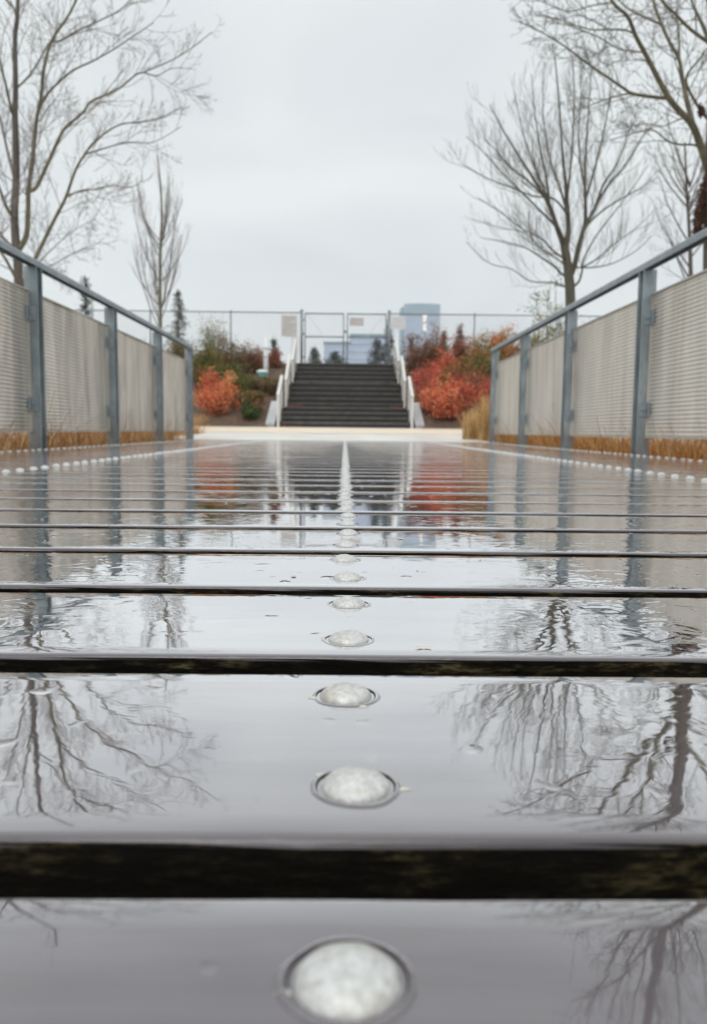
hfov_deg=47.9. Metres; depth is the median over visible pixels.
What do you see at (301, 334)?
chain link fence
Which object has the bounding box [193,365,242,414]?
shrub
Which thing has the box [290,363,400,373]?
terrace
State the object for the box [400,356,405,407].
stair railing
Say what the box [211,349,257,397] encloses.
shrub
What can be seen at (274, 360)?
shrub
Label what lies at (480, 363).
shrub
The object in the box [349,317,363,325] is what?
sign
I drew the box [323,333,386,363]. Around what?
glass building
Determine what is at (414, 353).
shrub
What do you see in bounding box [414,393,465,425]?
fallen leaves
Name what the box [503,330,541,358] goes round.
shrub
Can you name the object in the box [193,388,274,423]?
fallen leaves
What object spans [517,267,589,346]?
shrub
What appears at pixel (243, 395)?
shrub
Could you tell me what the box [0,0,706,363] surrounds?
sky
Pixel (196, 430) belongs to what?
dry grass
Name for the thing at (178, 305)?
conifer
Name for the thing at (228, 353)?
shrub
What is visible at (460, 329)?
conifer
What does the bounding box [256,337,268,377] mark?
utility post
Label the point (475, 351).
shrub
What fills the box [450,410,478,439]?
grass clump
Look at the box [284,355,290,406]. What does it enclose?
stair railing
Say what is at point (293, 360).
stair railing
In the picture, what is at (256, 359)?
shrub
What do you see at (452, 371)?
shrub
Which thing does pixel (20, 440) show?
dry grass
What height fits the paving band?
0.100 m
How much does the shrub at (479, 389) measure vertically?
1.730 m
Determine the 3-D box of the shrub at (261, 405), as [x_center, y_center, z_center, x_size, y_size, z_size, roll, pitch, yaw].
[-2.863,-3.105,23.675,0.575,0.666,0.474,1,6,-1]
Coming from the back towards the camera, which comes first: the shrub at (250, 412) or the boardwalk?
the shrub at (250, 412)
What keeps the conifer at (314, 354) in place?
on the ground at (231, 421)
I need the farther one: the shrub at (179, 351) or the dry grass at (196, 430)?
the shrub at (179, 351)
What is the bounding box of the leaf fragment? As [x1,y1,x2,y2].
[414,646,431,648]
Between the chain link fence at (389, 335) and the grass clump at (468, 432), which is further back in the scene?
the chain link fence at (389, 335)
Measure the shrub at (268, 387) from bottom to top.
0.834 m
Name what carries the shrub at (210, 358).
on the ground at (231, 421)
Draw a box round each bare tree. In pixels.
[0,0,224,294]
[129,142,190,345]
[441,18,677,310]
[501,0,706,269]
[639,109,705,279]
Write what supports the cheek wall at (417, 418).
on the ground at (231, 421)
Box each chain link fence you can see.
[73,309,302,362]
[387,310,599,363]
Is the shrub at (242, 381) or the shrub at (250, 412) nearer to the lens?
the shrub at (250, 412)
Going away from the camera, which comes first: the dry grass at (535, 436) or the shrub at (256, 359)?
the dry grass at (535, 436)
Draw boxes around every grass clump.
[193,412,208,424]
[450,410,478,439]
[462,392,501,440]
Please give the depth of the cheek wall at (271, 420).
23.24 m
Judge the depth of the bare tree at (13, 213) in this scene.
13.47 m
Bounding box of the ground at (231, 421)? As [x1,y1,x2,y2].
[193,363,651,455]
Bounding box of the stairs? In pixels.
[281,363,408,427]
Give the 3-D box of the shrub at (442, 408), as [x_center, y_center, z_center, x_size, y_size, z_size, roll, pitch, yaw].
[2.589,-3.350,23.165,1.579,1.625,1.522,2,6,15]
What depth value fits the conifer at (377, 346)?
38.38 m
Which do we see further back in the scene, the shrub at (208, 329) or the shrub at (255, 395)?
the shrub at (208, 329)
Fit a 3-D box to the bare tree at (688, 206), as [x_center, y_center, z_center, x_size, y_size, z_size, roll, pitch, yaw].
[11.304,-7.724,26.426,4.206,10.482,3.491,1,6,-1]
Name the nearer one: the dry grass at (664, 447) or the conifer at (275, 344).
the dry grass at (664, 447)
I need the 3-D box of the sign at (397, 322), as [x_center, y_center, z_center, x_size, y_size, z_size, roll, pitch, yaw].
[1.705,-7.265,30.587,0.576,0.487,0.010,1,6,-1]
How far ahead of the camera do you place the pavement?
11.65 m
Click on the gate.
(328, 336)
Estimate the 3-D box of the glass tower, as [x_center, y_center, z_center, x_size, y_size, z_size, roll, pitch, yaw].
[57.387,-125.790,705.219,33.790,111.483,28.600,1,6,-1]
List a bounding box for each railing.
[0,240,193,448]
[276,375,282,426]
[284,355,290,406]
[291,338,296,381]
[395,339,399,382]
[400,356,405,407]
[407,376,413,427]
[489,228,706,455]
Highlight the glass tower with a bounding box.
[399,303,439,364]
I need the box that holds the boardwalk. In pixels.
[0,439,706,1023]
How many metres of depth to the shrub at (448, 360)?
26.44 m
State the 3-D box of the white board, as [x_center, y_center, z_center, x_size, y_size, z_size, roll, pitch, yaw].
[-2.247,-6.288,30.658,0.287,0.904,0.020,1,6,-1]
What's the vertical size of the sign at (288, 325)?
0.807 m
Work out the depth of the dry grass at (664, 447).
5.55 m
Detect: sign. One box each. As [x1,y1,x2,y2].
[281,315,296,336]
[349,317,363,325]
[390,316,404,328]
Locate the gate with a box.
[303,313,387,363]
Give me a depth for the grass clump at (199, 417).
22.63 m
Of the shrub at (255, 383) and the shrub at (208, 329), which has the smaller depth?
the shrub at (255, 383)
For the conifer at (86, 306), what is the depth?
33.12 m
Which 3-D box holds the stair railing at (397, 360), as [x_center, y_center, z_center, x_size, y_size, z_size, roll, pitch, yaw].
[1.600,-5.464,29.184,0.085,1.872,1.704,1,6,-1]
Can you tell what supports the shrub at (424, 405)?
on the ground at (231, 421)
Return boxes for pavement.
[0,426,702,451]
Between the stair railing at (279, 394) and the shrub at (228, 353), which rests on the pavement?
the stair railing at (279, 394)
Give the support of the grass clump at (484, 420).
on the pavement
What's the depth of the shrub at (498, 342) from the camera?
27.42 m
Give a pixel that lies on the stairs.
(342, 395)
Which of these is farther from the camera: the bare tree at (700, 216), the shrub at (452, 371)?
the shrub at (452, 371)
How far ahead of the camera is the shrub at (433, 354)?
28.07 m
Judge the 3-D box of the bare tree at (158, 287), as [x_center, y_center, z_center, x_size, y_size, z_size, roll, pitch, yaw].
[-5.789,-6.497,23.385,2.151,8.308,1.757,1,6,-1]
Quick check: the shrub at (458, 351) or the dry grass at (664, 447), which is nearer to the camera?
the dry grass at (664, 447)
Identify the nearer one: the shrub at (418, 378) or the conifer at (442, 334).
the shrub at (418, 378)
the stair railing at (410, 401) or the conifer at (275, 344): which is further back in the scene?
the conifer at (275, 344)
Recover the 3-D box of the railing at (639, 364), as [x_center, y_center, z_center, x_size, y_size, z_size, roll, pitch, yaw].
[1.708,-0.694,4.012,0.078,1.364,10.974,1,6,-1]
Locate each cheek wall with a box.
[265,401,280,426]
[409,403,424,427]
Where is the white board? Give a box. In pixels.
[291,337,298,360]
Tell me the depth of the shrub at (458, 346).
28.35 m
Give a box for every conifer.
[78,277,94,317]
[164,289,189,351]
[262,336,281,361]
[307,345,322,362]
[325,351,345,362]
[366,338,386,363]
[377,323,394,363]
[440,331,447,363]
[453,327,465,348]
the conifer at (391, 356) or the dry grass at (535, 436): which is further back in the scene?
the conifer at (391, 356)
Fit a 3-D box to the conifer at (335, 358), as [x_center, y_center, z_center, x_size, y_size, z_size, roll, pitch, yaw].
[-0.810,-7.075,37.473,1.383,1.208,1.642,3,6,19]
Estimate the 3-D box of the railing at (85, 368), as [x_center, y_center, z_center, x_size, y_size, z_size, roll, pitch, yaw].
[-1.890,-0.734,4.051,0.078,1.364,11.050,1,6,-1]
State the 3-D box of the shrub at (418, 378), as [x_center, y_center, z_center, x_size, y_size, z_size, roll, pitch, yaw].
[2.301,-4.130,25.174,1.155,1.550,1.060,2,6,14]
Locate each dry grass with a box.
[0,394,202,451]
[58,419,209,437]
[467,406,706,460]
[502,435,606,442]
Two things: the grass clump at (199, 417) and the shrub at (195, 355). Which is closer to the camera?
the grass clump at (199, 417)
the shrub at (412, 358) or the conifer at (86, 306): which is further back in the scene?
the conifer at (86, 306)
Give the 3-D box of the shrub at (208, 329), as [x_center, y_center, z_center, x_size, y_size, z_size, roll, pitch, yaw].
[-5.029,-6.151,28.575,1.518,2.141,1.635,1,6,-1]
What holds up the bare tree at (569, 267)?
on the ground at (231, 421)
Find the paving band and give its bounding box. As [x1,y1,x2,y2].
[198,427,461,433]
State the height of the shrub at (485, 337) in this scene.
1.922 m
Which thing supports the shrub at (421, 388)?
on the ground at (231, 421)
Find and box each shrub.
[164,332,200,359]
[183,331,227,389]
[183,343,223,364]
[193,311,234,367]
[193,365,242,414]
[211,332,252,374]
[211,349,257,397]
[225,385,249,406]
[239,338,271,373]
[239,400,263,420]
[244,374,264,389]
[245,390,268,404]
[250,398,266,412]
[254,372,284,394]
[268,347,285,368]
[397,330,435,376]
[401,342,428,366]
[409,358,442,396]
[413,377,432,402]
[415,382,443,413]
[416,369,468,420]
[418,319,457,372]
[425,347,461,387]
[439,359,477,392]
[444,337,481,367]
[447,362,490,416]
[450,323,469,367]
[456,335,506,396]
[461,331,490,370]
[476,327,517,368]
[485,323,520,362]
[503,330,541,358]
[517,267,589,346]

